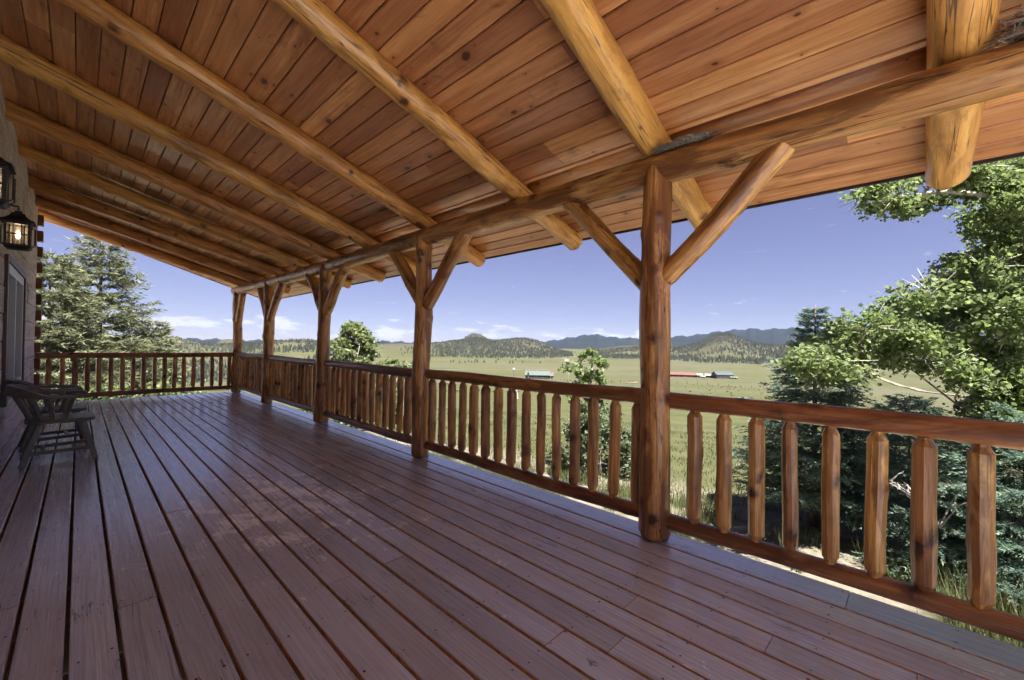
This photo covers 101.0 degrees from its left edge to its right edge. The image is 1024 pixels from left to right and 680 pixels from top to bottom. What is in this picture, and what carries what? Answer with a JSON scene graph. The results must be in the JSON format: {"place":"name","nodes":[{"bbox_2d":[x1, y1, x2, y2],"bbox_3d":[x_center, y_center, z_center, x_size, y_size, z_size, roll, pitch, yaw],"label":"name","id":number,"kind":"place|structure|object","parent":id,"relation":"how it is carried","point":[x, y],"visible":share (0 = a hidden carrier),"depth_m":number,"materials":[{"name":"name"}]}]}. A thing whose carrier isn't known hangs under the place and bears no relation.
{"place":"outdoors","nodes":[
{"label":"outdoors","id":0,"kind":"place"},
{"bbox_2d":[37,169,1019,342],"label":"sky","id":1,"kind":"structure","parent":0,"point":[774,261],"materials":[{"name":"blue"}]},
{"bbox_2d":[42,327,1023,679],"bbox_3d":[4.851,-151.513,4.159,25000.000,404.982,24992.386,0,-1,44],"label":"ground","id":2,"kind":"structure","parent":0,"point":[616,371],"depth_m":239.62,"materials":[{"name":"green plant"}]},
{"bbox_2d":[0,83,43,451],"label":"log house","id":3,"kind":"structure","parent":2,"relation":"on","point":[20,300],"depth_m":5.58,"materials":[{"name":"brown wood"}]},
{"bbox_2d":[0,157,15,209],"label":"wall lantern","id":4,"kind":"object","parent":3,"relation":"attached to","point":[7,170],"depth_m":1.92,"materials":[{"name":"black metal"}]},
{"bbox_2d":[0,254,26,404],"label":"window","id":5,"kind":"structure","parent":3,"relation":"in","point":[15,279],"depth_m":5.32,"materials":[{"name":"black metal"}]},
{"bbox_2d":[0,204,36,251],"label":"wall lantern","id":6,"kind":"object","parent":3,"relation":"attached to","point":[19,218],"depth_m":2.83,"materials":[{"name":"black metal"}]},
{"bbox_2d":[0,0,1023,298],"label":"porch roof","id":7,"kind":"structure","parent":3,"relation":"on","point":[242,146],"depth_m":3.02,"materials":[{"name":"brown wood"}]},
{"bbox_2d":[649,129,722,154],"bbox_3d":[1.068,-1.224,2.619,0.463,0.070,0.196,0,-1,44],"label":"bird nest","id":8,"kind":"object","parent":7,"relation":"on","point":[687,139],"visible":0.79,"depth_m":2.57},
{"bbox_2d":[972,2,1023,53],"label":"bird nest","id":9,"kind":"object","parent":7,"relation":"on","point":[1015,33],"visible":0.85,"depth_m":1.69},
{"bbox_2d":[34,248,146,404],"bbox_3d":[-20.595,0.416,18.523,6.866,9.093,7.887,0,-1,44],"label":"spruce tree","id":10,"kind":"object","parent":2,"relation":"on","point":[59,332],"visible":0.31,"depth_m":18.86,"materials":[{"name":"green plant"}]},
{"bbox_2d":[75,380,139,402],"bbox_3d":[-12.230,2.357,12.422,2.006,2.374,2.398,1,-1,1],"label":"shrub","id":11,"kind":"object","parent":2,"relation":"on","point":[104,389],"visible":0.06,"depth_m":12.46,"materials":[{"name":"green plant"}]},
{"bbox_2d":[38,234,190,402],"bbox_3d":[-21.665,-0.269,22.190,8.102,11.076,7.806,1,-1,-2],"label":"spruce tree","id":12,"kind":"object","parent":2,"relation":"on","point":[123,320],"visible":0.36,"depth_m":22.15,"materials":[{"name":"green plant"}]},
{"bbox_2d":[114,319,198,396],"bbox_3d":[-21.658,2.058,25.260,6.329,6.694,5.719,0,-1,44],"label":"spruce tree","id":13,"kind":"object","parent":2,"relation":"on","point":[163,326],"visible":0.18,"depth_m":25.21,"materials":[{"name":"green plant"}]},
{"bbox_2d":[139,378,187,396],"bbox_3d":[-12.654,2.559,14.639,2.990,2.463,2.661,1,-1,-12],"label":"shrub","id":14,"kind":"object","parent":2,"relation":"on","point":[159,385],"visible":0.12,"depth_m":14.69,"materials":[{"name":"green plant"}]},
{"bbox_2d":[188,390,208,393],"bbox_3d":[-13.123,3.046,17.613,2.274,1.985,2.022,0,-1,44],"label":"shrub","id":15,"kind":"object","parent":2,"relation":"on","point":[202,391],"visible":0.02,"depth_m":17.60,"materials":[{"name":"green plant"}]},
{"bbox_2d":[297,319,396,427],"bbox_3d":[-7.356,1.602,18.680,4.754,5.052,4.496,1,-1,-36],"label":"leafy bush","id":16,"kind":"object","parent":2,"relation":"on","point":[359,347],"visible":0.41,"depth_m":18.30,"materials":[{"name":"green plant"}]},
{"bbox_2d":[361,359,436,428],"bbox_3d":[-5.126,2.459,18.314,3.387,3.302,4.080,0,-1,44],"label":"leafy bush","id":17,"kind":"object","parent":2,"relation":"on","point":[392,362],"visible":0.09,"depth_m":18.13,"materials":[{"name":"green plant"}]},
{"bbox_2d":[0,391,1023,679],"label":"deck","id":18,"kind":"structure","parent":2,"relation":"on","point":[276,541],"depth_m":2.22,"materials":[{"name":"brown wood"}]},
{"bbox_2d":[5,379,87,452],"bbox_3d":[-5.326,0.831,4.847,0.627,0.793,0.658,0,-1,39],"label":"captain chair","id":19,"kind":"object","parent":18,"relation":"on","point":[26,435],"visible":0.64,"depth_m":4.82,"materials":[{"name":"brown wood"}]},
{"bbox_2d":[4,384,97,468],"bbox_3d":[-4.686,0.836,4.307,0.627,0.793,0.658,0,-1,43],"label":"captain chair","id":20,"kind":"object","parent":18,"relation":"on","point":[17,393],"visible":1,"depth_m":4.20,"materials":[{"name":"brown wood"}]},
{"bbox_2d":[231,291,246,392],"bbox_3d":[-6.457,0.035,9.962,0.520,2.429,0.226,0,-1,44],"label":"log post","id":21,"kind":"object","parent":18,"relation":"on","point":[238,303],"visible":0.91,"depth_m":9.98,"materials":[{"name":"wood"}]},
{"bbox_2d":[35,352,234,399],"bbox_3d":[-7.686,0.697,8.909,0.115,0.885,3.178,0,-1,44],"label":"porch railing","id":22,"kind":"object","parent":21,"relation":"attached to","point":[122,357],"visible":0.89,"depth_m":8.77,"materials":[{"name":"brown wood"}]},
{"bbox_2d":[256,281,285,403],"bbox_3d":[-4.847,0.044,8.395,1.504,2.429,0.226,0,-1,44],"label":"log post","id":23,"kind":"object","parent":18,"relation":"on","point":[270,297],"visible":0.79,"depth_m":8.32,"materials":[{"name":"wood"}]},
{"bbox_2d":[236,352,262,395],"bbox_3d":[-5.704,0.720,9.238,2.280,0.893,0.119,0,-1,44],"label":"porch railing","id":24,"kind":"object","parent":23,"relation":"attached to","point":[249,372],"visible":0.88,"depth_m":9.20,"materials":[{"name":"brown wood"}]},
{"bbox_2d":[305,264,349,422],"bbox_3d":[-2.897,0.054,6.487,1.476,2.429,0.228,0,-1,44],"label":"log post","id":25,"kind":"object","parent":18,"relation":"on","point":[325,291],"visible":0.96,"depth_m":6.42,"materials":[{"name":"wood"}]},
{"bbox_2d":[267,355,315,411],"bbox_3d":[-3.877,0.731,7.460,2.620,0.868,0.120,0,-1,44],"label":"porch railing","id":26,"kind":"object","parent":25,"relation":"attached to","point":[291,381],"visible":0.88,"depth_m":7.40,"materials":[{"name":"brown wood"}]},
{"bbox_2d":[323,360,411,443],"bbox_3d":[-1.943,0.742,5.576,2.580,0.883,0.119,0,-1,44],"label":"porch railing","id":27,"kind":"object","parent":25,"relation":"attached to","point":[355,396],"visible":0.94,"depth_m":5.42,"materials":[{"name":"brown wood"}]},
{"bbox_2d":[388,232,471,457],"bbox_3d":[-0.973,0.064,4.620,1.471,2.429,0.235,0,-1,44],"label":"log post","id":28,"kind":"object","parent":18,"relation":"on","point":[424,289],"visible":0.94,"depth_m":4.55,"materials":[{"name":"wood"}]},
{"bbox_2d":[564,142,794,542],"bbox_3d":[0.936,0.074,2.756,1.531,2.429,0.214,0,-1,44],"label":"log post","id":29,"kind":"object","parent":18,"relation":"on","point":[655,272],"visible":0.97,"depth_m":2.67,"materials":[{"name":"wood"}]},
{"bbox_2d":[423,369,640,517],"bbox_3d":[-0.024,0.757,3.698,2.590,0.883,0.122,0,-1,44],"label":"porch railing","id":30,"kind":"object","parent":29,"relation":"attached to","point":[615,395],"visible":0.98,"depth_m":3.43,"materials":[{"name":"brown wood"}]},
{"bbox_2d":[666,392,1023,641],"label":"porch railing","id":31,"kind":"object","parent":29,"relation":"attached to","point":[981,436],"visible":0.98,"depth_m":1.99,"materials":[{"name":"brown wood"}]},
{"bbox_2d":[41,332,995,384],"bbox_3d":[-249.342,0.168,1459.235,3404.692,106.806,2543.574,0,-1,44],"label":"pine forest","id":32,"kind":"object","parent":2,"relation":"on","point":[249,347],"visible":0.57,"depth_m":1291.90,"materials":[{"name":"green plant"}]},
{"bbox_2d":[116,369,948,413],"bbox_3d":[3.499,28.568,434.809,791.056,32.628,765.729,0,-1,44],"label":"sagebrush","id":33,"kind":"object","parent":2,"relation":"on","point":[670,391],"visible":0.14,"depth_m":127.24,"materials":[{"name":"plant"}]},
{"bbox_2d":[525,371,549,378],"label":"green roofed house","id":34,"kind":"structure","parent":2,"relation":"on","point":[539,374],"depth_m":386.25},
{"bbox_2d":[557,347,610,403],"bbox_3d":[1.580,1.545,9.381,1.191,2.805,1.295,1,-1,13],"label":"aspen sapling","id":35,"kind":"object","parent":2,"relation":"on","point":[589,375],"visible":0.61,"depth_m":9.29,"materials":[{"name":"green plant"}]},
{"bbox_2d":[545,399,630,480],"bbox_3d":[1.683,2.068,8.713,2.090,1.657,2.049,0,-1,44],"label":"shrub","id":36,"kind":"object","parent":2,"relation":"on","point":[604,423],"visible":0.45,"depth_m":8.50,"materials":[{"name":"green plant"}]},
{"bbox_2d":[670,372,696,376],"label":"ranch barn","id":37,"kind":"structure","parent":2,"relation":"on","point":[680,374],"depth_m":542.24,"materials":[{"name":"red metal"}]},
{"bbox_2d":[711,371,733,378],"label":"ranch barn","id":38,"kind":"structure","parent":2,"relation":"on","point":[723,374],"depth_m":519.97,"materials":[{"name":"white metal"}]},
{"bbox_2d":[614,380,906,396],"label":"wire fence","id":39,"kind":"object","parent":2,"relation":"on","point":[721,384],"visible":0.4,"depth_m":225.16,"materials":[{"name":"grey metal"}]},
{"bbox_2d":[712,303,952,536],"bbox_3d":[4.371,1.219,6.057,2.595,3.500,2.791,1,-1,-17],"label":"spruce tree","id":40,"kind":"object","parent":2,"relation":"on","point":[809,489],"visible":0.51,"depth_m":5.83,"materials":[{"name":"green plant"}]},
{"bbox_2d":[770,156,1023,459],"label":"aspen tree","id":41,"kind":"object","parent":2,"relation":"on","point":[978,292],"visible":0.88,"depth_m":4.48,"materials":[{"name":"green plant"}]},
{"bbox_2d":[840,393,1013,536],"bbox_3d":[6.192,1.990,6.649,2.605,2.304,2.744,0,-1,44],"label":"spruce tree","id":42,"kind":"object","parent":2,"relation":"on","point":[902,405],"visible":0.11,"depth_m":6.44,"materials":[{"name":"green plant"}]},
{"bbox_2d":[851,401,1023,614],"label":"spruce tree","id":43,"kind":"object","parent":2,"relation":"on","point":[1011,559],"visible":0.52,"depth_m":4.31,"materials":[{"name":"green plant"}]},
{"bbox_2d":[889,471,1006,527],"bbox_3d":[4.488,1.672,4.493,0.926,0.582,0.544,1,-1,26],"label":"bare shrub","id":44,"kind":"object","parent":2,"relation":"on","point":[942,523],"visible":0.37,"depth_m":4.42,"materials":[{"name":"plant"}]},
{"bbox_2d":[867,369,962,395],"bbox_3d":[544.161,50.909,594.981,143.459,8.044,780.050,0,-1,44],"label":"dirt road","id":45,"kind":"structure","parent":0,"point":[898,384],"depth_m":460.17,"materials":[{"name":"beige soil"}]}
]}

